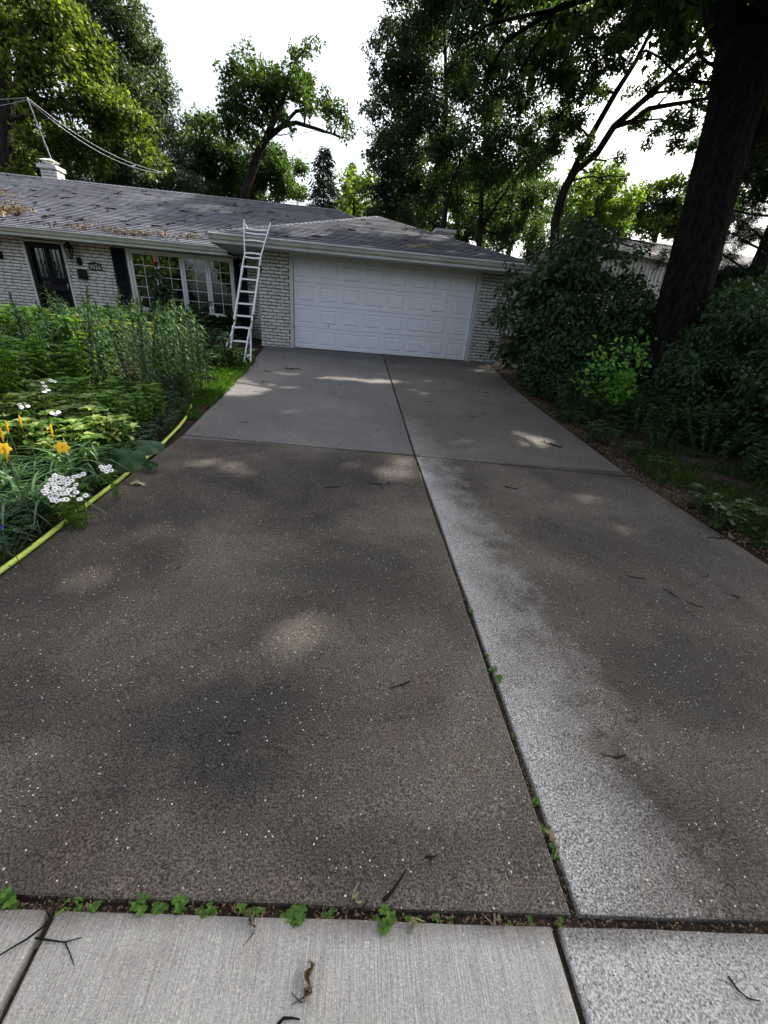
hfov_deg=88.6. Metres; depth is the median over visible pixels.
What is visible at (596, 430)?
verge weed
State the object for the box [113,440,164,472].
burdock plant
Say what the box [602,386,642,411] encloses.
undergrowth plant
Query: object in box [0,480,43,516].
daylily plant
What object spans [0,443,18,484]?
yellow daylily
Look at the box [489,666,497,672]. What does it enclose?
crack weed
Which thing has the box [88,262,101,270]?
number plaque
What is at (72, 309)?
phlox plant
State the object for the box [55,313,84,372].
lily plant
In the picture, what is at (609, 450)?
leaf litter
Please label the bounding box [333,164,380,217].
tree
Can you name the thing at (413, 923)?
dry leaf
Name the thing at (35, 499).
daylily plant
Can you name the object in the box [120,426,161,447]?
ground cover plant
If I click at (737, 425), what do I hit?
undergrowth plant
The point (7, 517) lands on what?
daylily plant
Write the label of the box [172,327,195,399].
lily plant
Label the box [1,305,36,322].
phlox plant
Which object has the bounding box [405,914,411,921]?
crack weed
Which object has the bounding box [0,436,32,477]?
daylily plant
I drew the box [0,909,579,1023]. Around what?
sidewalk
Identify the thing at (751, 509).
verge weed
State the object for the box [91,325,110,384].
lily plant
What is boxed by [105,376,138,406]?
phlox plant
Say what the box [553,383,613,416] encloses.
undergrowth plant
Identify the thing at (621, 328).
undergrowth shrub
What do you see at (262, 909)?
crack weed
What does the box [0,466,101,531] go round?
daylily plant
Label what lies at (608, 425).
verge weed
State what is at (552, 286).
viburnum shrub
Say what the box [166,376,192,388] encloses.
ground cover plant
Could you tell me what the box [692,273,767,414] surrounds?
undergrowth shrub
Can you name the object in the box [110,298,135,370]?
lily plant
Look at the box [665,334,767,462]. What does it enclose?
undergrowth shrub
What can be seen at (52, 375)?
phlox plant
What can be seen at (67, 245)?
wall lantern
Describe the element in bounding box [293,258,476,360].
garage door
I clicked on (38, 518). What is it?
ground cover plant
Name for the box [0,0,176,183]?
tree
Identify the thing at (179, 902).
crack weed
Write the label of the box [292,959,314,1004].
dry leaf
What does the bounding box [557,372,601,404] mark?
undergrowth plant
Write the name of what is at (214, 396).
edge grass
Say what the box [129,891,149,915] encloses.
crack weed
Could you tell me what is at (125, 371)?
lily plant
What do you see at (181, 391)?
ground cover plant
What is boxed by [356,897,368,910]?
fallen stick
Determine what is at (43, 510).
ground cover plant
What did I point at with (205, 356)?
lily plant
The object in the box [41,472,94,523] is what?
daisy plant
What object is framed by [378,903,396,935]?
crack weed
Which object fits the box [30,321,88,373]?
phlox plant
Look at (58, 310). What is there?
lily plant
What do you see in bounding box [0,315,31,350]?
phlox plant
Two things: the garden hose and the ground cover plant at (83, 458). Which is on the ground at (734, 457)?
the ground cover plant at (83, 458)
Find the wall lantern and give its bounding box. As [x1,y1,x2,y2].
[63,241,82,264]
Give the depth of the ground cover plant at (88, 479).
2.91 m
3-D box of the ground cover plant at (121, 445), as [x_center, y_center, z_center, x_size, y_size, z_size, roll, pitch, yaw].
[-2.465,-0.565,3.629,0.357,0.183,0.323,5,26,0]
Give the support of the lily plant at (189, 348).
on the ground at (734, 457)
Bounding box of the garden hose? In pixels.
[0,393,192,573]
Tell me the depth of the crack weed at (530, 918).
1.14 m
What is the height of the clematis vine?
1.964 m
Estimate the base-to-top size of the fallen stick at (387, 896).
0.013 m
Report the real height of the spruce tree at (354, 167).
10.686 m
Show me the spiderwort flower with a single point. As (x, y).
(1, 526)
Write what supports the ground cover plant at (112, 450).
on the ground at (734, 457)
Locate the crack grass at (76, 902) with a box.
[52,897,83,917]
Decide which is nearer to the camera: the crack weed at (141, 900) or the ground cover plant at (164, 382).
the crack weed at (141, 900)
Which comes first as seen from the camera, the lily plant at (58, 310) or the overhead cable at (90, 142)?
the lily plant at (58, 310)
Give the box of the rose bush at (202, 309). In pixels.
[191,299,216,335]
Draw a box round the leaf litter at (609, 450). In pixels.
[508,381,767,559]
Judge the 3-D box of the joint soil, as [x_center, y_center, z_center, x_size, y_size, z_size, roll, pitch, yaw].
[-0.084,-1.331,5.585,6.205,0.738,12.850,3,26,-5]
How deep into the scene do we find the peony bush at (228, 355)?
7.53 m
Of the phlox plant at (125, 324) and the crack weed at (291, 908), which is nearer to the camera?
the crack weed at (291, 908)
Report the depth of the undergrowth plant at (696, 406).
6.28 m
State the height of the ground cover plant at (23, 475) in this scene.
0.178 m
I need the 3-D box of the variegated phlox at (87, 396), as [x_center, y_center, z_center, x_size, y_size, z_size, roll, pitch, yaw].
[-2.926,-0.941,3.857,0.644,0.467,0.560,-6,26,-14]
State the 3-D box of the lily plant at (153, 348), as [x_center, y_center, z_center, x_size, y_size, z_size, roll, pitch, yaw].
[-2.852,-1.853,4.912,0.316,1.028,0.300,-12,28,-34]
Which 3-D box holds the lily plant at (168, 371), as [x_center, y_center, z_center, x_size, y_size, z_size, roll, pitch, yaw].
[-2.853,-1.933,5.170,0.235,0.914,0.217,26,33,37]
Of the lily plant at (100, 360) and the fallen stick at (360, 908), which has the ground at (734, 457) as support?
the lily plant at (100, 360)
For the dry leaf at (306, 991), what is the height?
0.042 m
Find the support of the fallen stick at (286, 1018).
on the sidewalk
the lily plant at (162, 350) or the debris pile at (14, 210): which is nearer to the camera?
the lily plant at (162, 350)
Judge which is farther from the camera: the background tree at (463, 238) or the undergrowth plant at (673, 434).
the background tree at (463, 238)
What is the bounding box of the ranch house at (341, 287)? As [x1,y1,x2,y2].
[0,158,538,363]
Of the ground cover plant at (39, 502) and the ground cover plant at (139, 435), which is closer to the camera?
the ground cover plant at (39, 502)
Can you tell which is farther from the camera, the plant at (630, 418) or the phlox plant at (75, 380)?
the plant at (630, 418)
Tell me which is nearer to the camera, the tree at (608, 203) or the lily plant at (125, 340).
the lily plant at (125, 340)
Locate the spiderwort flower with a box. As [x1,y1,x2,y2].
[0,525,21,567]
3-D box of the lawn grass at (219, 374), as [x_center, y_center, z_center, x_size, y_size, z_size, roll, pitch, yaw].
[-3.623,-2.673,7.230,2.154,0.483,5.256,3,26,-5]
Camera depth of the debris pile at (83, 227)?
10.49 m
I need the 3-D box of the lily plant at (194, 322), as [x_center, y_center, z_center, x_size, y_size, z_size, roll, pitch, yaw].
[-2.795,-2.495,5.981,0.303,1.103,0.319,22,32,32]
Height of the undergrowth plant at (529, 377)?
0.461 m
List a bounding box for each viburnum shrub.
[480,211,659,379]
[571,213,721,384]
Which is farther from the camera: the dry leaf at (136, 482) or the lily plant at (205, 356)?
the lily plant at (205, 356)
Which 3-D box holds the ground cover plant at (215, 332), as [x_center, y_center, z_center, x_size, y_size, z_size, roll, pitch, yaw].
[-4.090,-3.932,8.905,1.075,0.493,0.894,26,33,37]
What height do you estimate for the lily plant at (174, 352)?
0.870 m
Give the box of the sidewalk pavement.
[556,927,767,1023]
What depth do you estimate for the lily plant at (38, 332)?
4.59 m
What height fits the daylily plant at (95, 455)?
0.353 m
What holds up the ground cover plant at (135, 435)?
on the ground at (734, 457)
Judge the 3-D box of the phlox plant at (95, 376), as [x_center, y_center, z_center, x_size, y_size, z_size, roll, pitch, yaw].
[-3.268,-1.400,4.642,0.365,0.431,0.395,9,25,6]
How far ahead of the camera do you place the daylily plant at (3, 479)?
2.67 m
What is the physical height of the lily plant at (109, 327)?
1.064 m
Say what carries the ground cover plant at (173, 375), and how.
on the ground at (734, 457)
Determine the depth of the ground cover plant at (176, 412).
4.60 m
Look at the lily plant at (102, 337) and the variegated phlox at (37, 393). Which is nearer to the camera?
the variegated phlox at (37, 393)
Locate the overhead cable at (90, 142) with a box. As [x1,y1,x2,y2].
[28,98,161,171]
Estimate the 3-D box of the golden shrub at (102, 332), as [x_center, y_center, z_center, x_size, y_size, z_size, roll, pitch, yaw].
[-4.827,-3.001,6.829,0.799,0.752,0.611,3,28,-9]
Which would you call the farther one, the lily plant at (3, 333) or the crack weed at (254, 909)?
the lily plant at (3, 333)
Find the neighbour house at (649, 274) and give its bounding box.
[501,231,767,342]
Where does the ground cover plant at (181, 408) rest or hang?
on the ground at (734, 457)
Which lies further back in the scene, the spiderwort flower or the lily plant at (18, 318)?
the lily plant at (18, 318)
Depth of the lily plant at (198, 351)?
5.52 m
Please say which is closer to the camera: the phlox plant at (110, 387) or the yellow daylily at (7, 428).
the yellow daylily at (7, 428)
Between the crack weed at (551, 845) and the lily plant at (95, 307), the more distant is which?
the lily plant at (95, 307)
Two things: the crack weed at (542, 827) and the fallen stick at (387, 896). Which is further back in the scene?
the crack weed at (542, 827)
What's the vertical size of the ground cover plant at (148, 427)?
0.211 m
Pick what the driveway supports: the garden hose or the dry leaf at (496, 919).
the garden hose
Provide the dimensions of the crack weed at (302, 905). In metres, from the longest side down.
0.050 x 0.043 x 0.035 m
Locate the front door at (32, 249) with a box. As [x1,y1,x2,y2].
[30,242,71,312]
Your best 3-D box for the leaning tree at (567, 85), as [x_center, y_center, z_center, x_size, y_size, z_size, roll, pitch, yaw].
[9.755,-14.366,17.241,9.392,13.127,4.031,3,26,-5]
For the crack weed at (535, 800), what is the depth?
1.42 m
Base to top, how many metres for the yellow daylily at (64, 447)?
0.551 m
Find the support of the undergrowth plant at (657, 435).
on the ground at (734, 457)
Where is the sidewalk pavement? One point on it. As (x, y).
(633, 976)
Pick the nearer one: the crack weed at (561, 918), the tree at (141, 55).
the crack weed at (561, 918)
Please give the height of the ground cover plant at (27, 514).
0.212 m
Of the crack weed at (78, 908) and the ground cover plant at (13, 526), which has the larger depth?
the ground cover plant at (13, 526)
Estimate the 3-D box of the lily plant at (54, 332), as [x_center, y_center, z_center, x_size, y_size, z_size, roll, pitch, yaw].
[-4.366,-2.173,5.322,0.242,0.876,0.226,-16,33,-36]
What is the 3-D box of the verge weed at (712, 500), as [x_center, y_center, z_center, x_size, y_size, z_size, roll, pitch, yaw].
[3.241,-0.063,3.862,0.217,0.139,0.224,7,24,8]
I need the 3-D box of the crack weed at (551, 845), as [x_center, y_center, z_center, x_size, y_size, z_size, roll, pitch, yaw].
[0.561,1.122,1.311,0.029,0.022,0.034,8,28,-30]
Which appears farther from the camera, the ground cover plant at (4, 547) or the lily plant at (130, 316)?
the lily plant at (130, 316)
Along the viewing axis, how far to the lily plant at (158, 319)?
5.87 m
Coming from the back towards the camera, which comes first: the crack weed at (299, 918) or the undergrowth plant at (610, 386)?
the undergrowth plant at (610, 386)
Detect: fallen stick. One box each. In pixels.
[0,898,62,955]
[35,936,81,965]
[277,1016,299,1023]
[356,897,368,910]
[382,869,405,902]
[425,855,437,866]
[727,976,760,1001]
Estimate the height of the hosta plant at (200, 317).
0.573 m
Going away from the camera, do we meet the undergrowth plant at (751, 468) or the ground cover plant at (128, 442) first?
the ground cover plant at (128, 442)
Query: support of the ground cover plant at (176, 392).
on the ground at (734, 457)
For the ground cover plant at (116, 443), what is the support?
on the ground at (734, 457)
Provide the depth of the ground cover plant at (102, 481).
3.15 m
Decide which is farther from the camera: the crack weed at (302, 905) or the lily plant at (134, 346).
the lily plant at (134, 346)
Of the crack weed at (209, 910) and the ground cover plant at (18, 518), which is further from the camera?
the ground cover plant at (18, 518)
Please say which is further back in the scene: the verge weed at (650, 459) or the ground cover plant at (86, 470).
the verge weed at (650, 459)
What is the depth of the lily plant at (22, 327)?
4.69 m
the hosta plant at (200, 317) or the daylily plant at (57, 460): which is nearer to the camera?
the daylily plant at (57, 460)
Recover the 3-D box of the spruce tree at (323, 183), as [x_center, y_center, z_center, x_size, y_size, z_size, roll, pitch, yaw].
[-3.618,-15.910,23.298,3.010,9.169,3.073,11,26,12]
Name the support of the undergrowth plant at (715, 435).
on the ground at (734, 457)
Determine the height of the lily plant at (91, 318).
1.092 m
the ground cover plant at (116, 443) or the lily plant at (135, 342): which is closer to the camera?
the ground cover plant at (116, 443)
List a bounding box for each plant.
[0,306,54,351]
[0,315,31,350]
[0,316,12,334]
[0,325,25,390]
[0,334,31,420]
[0,336,48,392]
[0,353,22,392]
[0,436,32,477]
[0,455,43,471]
[0,456,80,483]
[0,459,47,502]
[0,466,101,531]
[0,467,73,491]
[0,469,107,533]
[0,470,58,496]
[0,480,28,521]
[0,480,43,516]
[0,483,74,516]
[0,496,45,517]
[0,499,45,541]
[0,502,58,542]
[0,509,42,530]
[0,516,38,564]
[0,518,25,556]
[0,520,20,544]
[1,291,39,382]
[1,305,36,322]
[1,309,37,345]
[2,452,96,501]
[4,512,36,542]
[5,490,38,532]
[6,302,45,377]
[6,437,120,489]
[11,317,69,374]
[11,338,63,387]
[12,503,52,525]
[17,403,63,449]
[18,462,78,481]
[22,339,89,387]
[23,474,101,506]
[27,312,55,373]
[29,307,57,323]
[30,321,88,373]
[30,499,55,520]
[31,300,64,367]
[32,451,97,468]
[37,432,137,484]
[39,446,109,472]
[40,286,56,315]
[40,475,93,492]
[41,379,69,439]
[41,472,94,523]
[43,475,92,531]
[44,454,110,490]
[47,371,83,390]
[47,376,93,411]
[48,290,73,344]
[48,298,66,338]
[48,315,65,370]
[49,314,118,388]
[54,305,89,382]
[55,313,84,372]
[55,368,95,402]
[59,307,85,321]
[59,395,95,418]
[60,297,97,380]
[60,457,112,486]
[69,306,82,326]
[74,300,94,382]
[74,449,115,474]
[75,295,96,332]
[75,308,99,391]
[77,285,97,372]
[77,302,96,365]
[80,300,101,371]
[82,380,124,406]
[83,441,128,468]
[83,457,113,480]
[87,332,110,388]
[87,384,108,412]
[88,373,124,404]
[91,301,111,374]
[91,310,117,384]
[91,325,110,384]
[92,390,134,429]
[97,308,125,330]
[97,439,133,464]
[98,306,126,392]
[98,465,122,499]
[99,438,135,450]
[100,302,119,372]
[100,303,129,364]
[101,325,136,392]
[104,389,138,421]
[104,424,147,441]
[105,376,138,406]
[105,428,147,445]
[105,441,124,447]
[107,431,148,448]
[108,314,135,355]
[109,287,129,366]
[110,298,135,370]
[111,296,133,370]
[112,314,137,383]
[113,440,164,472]
[119,393,154,429]
[119,421,154,440]
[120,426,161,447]
[123,300,140,368]
[125,323,141,378]
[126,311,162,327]
[126,325,151,391]
[128,296,146,355]
[128,414,162,424]
[129,297,147,354]
[130,381,161,411]
[131,320,150,390]
[131,320,153,394]
[132,287,151,374]
[134,345,160,398]
[135,384,167,421]
[136,395,174,408]
[137,315,158,373]
[137,408,181,426]
[138,415,176,435]
[143,319,163,392]
[145,413,175,431]
[147,378,181,391]
[148,308,164,367]
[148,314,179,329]
[150,296,169,365]
[152,328,175,356]
[153,305,170,370]
[154,326,176,398]
[155,371,173,380]
[155,373,189,384]
[157,328,173,382]
[158,391,180,408]
[158,397,188,416]
[159,389,197,405]
[160,305,177,368]
[160,407,177,418]
[162,300,176,357]
[163,382,187,397]
[163,398,182,412]
[164,315,181,379]
[164,388,187,398]
[165,295,185,376]
[165,324,185,348]
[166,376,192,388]
[167,323,179,375]
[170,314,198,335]
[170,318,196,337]
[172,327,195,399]
[173,299,191,370]
[177,309,208,324]
[179,327,222,348]
[182,322,195,384]
[183,303,194,364]
[184,307,212,380]
[187,315,215,329]
[187,341,199,394]
[188,323,207,393]
[189,321,202,377]
[192,329,241,348]
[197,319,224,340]
[197,325,211,388]
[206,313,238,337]
[231,317,252,337]
[508,359,524,379]
[517,367,545,388]
[540,382,569,400]
[545,364,586,391]
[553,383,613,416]
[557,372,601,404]
[579,381,615,406]
[582,374,616,393]
[585,390,613,407]
[597,380,637,402]
[601,400,653,425]
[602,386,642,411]
[620,391,670,424]
[632,400,685,437]
[635,390,691,425]
[643,428,681,448]
[645,419,681,444]
[652,404,727,442]
[657,397,707,427]
[670,389,720,406]
[680,400,723,430]
[682,409,763,451]
[683,417,752,457]
[691,392,735,411]
[691,397,734,424]
[710,415,744,434]
[718,444,767,477]
[719,429,767,454]
[724,396,767,431]
[742,432,767,473]
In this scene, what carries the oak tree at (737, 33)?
on the ground at (734, 457)
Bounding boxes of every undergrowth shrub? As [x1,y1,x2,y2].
[509,326,696,397]
[556,293,759,397]
[617,291,767,427]
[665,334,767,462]
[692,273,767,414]
[709,268,767,370]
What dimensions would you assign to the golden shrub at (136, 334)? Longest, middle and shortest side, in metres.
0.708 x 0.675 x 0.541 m
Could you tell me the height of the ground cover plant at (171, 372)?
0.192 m
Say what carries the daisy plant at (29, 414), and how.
on the ground at (734, 457)
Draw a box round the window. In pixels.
[125,248,235,316]
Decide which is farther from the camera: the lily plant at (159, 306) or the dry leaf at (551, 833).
the lily plant at (159, 306)
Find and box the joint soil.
[0,356,767,1023]
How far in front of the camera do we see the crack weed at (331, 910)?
1.12 m
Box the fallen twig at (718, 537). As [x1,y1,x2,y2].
[708,534,726,538]
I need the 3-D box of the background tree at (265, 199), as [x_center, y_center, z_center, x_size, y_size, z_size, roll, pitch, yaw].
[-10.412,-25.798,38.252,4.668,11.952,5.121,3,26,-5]
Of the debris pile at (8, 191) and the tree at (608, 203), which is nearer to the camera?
the debris pile at (8, 191)
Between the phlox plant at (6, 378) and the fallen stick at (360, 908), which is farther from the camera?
the phlox plant at (6, 378)
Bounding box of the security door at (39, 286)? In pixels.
[24,241,74,313]
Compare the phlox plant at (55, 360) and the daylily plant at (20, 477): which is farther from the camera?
the phlox plant at (55, 360)
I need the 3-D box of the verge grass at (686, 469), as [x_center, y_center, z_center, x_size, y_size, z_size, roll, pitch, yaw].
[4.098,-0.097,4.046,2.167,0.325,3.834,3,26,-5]
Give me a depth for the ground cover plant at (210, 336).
8.81 m
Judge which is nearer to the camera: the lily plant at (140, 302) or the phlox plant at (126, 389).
the phlox plant at (126, 389)
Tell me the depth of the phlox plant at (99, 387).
4.38 m
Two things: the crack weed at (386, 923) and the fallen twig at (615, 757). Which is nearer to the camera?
the crack weed at (386, 923)
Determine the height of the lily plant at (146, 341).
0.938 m
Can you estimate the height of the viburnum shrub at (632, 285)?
3.438 m
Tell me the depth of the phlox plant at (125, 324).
7.35 m
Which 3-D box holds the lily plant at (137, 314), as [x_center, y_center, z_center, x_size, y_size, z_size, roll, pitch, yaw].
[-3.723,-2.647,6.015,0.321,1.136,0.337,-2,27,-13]
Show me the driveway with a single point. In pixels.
(196, 707)
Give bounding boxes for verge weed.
[562,408,578,422]
[572,407,589,419]
[582,422,604,440]
[588,422,604,432]
[595,419,607,427]
[601,428,621,444]
[604,414,626,427]
[611,424,630,434]
[622,441,645,455]
[646,454,664,467]
[687,482,727,512]
[703,502,758,528]
[705,497,728,513]
[730,501,767,530]
[732,498,767,515]
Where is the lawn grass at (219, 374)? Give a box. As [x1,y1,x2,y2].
[147,346,254,411]
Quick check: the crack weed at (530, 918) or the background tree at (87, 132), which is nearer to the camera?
the crack weed at (530, 918)
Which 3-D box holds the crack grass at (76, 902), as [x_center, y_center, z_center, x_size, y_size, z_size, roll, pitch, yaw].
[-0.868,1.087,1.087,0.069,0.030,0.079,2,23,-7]
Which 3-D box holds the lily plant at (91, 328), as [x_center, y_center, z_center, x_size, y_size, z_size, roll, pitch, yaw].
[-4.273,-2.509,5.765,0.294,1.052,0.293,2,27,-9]
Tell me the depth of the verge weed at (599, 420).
6.13 m
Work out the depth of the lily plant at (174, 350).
5.56 m
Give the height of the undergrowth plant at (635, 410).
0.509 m
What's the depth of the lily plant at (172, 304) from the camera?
5.91 m
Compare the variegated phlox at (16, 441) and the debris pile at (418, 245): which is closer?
the variegated phlox at (16, 441)
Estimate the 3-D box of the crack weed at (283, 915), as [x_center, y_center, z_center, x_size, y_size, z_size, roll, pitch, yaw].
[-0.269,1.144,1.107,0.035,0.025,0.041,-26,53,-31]
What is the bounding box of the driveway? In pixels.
[0,345,767,924]
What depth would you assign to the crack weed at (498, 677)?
1.88 m
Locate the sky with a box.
[11,0,767,257]
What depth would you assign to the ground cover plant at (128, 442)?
3.56 m
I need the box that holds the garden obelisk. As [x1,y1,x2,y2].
[153,254,164,307]
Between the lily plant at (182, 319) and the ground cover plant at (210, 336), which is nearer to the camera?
the lily plant at (182, 319)
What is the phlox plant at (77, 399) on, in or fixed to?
on the ground at (734, 457)
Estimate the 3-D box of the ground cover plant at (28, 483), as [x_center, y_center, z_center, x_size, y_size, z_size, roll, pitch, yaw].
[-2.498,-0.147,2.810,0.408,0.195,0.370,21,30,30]
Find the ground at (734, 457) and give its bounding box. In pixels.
[0,326,767,566]
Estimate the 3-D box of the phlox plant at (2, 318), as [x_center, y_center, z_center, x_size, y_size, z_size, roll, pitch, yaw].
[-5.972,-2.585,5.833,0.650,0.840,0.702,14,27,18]
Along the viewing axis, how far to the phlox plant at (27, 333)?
5.17 m
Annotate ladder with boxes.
[223,215,272,362]
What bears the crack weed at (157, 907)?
on the joint soil
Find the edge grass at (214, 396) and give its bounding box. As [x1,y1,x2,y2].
[182,359,255,418]
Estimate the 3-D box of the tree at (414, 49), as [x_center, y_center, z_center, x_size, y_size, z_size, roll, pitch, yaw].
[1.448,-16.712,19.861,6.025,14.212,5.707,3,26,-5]
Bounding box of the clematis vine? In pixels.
[145,267,177,313]
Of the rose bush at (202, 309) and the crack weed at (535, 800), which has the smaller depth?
the crack weed at (535, 800)
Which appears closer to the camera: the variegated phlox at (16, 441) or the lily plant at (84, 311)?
the variegated phlox at (16, 441)
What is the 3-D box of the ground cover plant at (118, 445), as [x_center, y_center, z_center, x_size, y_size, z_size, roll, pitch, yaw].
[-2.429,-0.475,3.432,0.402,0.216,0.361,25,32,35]
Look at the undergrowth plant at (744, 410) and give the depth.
6.09 m
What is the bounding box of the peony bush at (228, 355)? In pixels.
[202,331,247,365]
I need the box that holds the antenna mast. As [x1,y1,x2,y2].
[26,97,51,158]
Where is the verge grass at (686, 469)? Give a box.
[623,442,767,550]
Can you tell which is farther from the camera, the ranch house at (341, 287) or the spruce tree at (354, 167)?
the spruce tree at (354, 167)
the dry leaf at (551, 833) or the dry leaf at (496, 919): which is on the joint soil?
the dry leaf at (496, 919)
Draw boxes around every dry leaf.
[129,480,144,484]
[243,911,255,945]
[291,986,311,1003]
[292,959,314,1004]
[352,884,361,903]
[409,916,424,933]
[484,913,500,925]
[543,830,558,858]
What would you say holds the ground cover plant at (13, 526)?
on the ground at (734, 457)
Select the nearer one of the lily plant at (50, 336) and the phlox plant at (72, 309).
the lily plant at (50, 336)
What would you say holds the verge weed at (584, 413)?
on the ground at (734, 457)
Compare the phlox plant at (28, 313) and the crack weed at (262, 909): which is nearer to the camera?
the crack weed at (262, 909)
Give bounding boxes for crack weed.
[0,885,16,907]
[3,898,19,909]
[73,903,82,911]
[88,900,101,912]
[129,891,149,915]
[151,901,165,914]
[158,903,168,913]
[171,893,188,913]
[199,901,214,918]
[236,903,247,914]
[247,906,257,921]
[255,906,265,916]
[280,909,292,918]
[286,902,305,926]
[287,904,298,919]
[293,903,306,926]
[326,907,334,919]
[374,914,382,926]
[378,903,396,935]
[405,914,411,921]
[432,912,439,922]
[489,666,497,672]
[494,674,502,682]
[528,915,536,926]
[531,797,540,806]
[539,824,548,836]
[549,842,556,852]
[551,848,558,859]
[556,916,564,926]
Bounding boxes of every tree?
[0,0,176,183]
[14,121,51,174]
[15,99,209,194]
[42,113,134,178]
[63,0,187,165]
[161,101,312,204]
[205,33,361,199]
[255,178,297,202]
[302,146,341,208]
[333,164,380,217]
[345,160,360,214]
[350,159,428,228]
[356,0,478,316]
[392,135,479,229]
[403,0,570,252]
[432,149,532,240]
[450,0,767,397]
[452,188,517,249]
[485,167,553,259]
[506,177,586,260]
[524,0,711,308]
[549,155,651,237]
[607,0,767,212]
[620,152,767,311]
[622,168,690,243]
[729,186,752,231]
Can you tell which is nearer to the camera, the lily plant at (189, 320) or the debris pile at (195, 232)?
the lily plant at (189, 320)
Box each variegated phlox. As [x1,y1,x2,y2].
[0,384,60,420]
[0,387,77,441]
[0,391,41,442]
[0,392,47,449]
[0,407,78,460]
[0,415,41,465]
[9,404,106,455]
[16,378,77,423]
[31,420,105,462]
[38,390,121,428]
[51,410,119,447]
[67,407,140,447]
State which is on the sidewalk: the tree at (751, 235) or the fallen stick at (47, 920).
the fallen stick at (47, 920)
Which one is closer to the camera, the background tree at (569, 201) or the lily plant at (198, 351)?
the lily plant at (198, 351)
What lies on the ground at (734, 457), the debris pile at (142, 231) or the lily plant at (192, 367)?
the lily plant at (192, 367)
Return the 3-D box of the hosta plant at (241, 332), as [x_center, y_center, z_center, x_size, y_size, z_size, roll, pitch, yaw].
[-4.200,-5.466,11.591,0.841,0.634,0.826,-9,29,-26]
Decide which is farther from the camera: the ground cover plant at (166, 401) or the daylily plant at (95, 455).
the ground cover plant at (166, 401)
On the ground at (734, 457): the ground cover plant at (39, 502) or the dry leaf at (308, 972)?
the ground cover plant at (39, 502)
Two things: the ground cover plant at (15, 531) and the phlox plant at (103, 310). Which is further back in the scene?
the phlox plant at (103, 310)
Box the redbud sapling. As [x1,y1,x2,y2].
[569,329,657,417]
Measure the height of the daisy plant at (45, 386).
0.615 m
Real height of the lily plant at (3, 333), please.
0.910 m
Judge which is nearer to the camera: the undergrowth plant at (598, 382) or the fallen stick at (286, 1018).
the fallen stick at (286, 1018)
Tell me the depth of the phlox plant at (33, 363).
4.43 m
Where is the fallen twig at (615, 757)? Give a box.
[601,751,625,757]
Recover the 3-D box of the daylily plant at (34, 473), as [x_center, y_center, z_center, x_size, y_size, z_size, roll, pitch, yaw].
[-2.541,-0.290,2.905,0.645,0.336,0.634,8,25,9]
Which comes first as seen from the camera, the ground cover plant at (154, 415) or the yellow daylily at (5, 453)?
the yellow daylily at (5, 453)
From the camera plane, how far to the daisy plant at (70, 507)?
2.52 m
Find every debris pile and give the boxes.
[0,185,24,195]
[0,198,80,216]
[48,218,125,232]
[67,223,187,238]
[180,231,202,238]
[392,239,431,247]
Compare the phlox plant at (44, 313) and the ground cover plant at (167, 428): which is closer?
the ground cover plant at (167, 428)
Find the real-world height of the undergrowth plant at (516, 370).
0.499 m
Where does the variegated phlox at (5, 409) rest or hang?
on the ground at (734, 457)
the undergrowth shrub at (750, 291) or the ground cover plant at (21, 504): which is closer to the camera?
the ground cover plant at (21, 504)
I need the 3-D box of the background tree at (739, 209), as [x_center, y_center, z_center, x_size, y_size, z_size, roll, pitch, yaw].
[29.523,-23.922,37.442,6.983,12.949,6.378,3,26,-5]
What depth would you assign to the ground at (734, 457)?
5.22 m
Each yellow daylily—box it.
[0,428,22,485]
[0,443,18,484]
[3,446,40,536]
[5,420,31,486]
[18,415,41,473]
[50,424,69,485]
[54,441,82,505]
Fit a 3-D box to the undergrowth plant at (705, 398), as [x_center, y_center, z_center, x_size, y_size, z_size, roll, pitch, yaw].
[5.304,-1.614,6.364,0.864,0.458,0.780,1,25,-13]
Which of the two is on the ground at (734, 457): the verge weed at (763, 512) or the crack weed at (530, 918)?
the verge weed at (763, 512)
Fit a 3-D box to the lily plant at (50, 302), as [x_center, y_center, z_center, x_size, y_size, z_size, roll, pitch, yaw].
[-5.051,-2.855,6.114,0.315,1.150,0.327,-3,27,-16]
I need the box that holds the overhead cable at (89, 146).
[29,101,157,172]
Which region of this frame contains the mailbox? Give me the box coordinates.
[77,269,88,279]
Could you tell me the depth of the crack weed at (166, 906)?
1.10 m
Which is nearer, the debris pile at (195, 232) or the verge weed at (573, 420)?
the verge weed at (573, 420)
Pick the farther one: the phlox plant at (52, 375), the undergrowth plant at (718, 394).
the undergrowth plant at (718, 394)
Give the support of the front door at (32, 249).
in the ranch house at (341, 287)
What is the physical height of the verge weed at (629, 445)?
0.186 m
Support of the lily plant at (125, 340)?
on the ground at (734, 457)
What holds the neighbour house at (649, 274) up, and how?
on the ground at (734, 457)
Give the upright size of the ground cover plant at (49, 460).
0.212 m
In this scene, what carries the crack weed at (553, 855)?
on the joint soil
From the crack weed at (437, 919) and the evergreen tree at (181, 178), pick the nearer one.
the crack weed at (437, 919)
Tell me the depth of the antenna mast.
13.73 m
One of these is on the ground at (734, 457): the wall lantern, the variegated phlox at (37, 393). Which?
the variegated phlox at (37, 393)
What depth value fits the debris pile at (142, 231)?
10.61 m

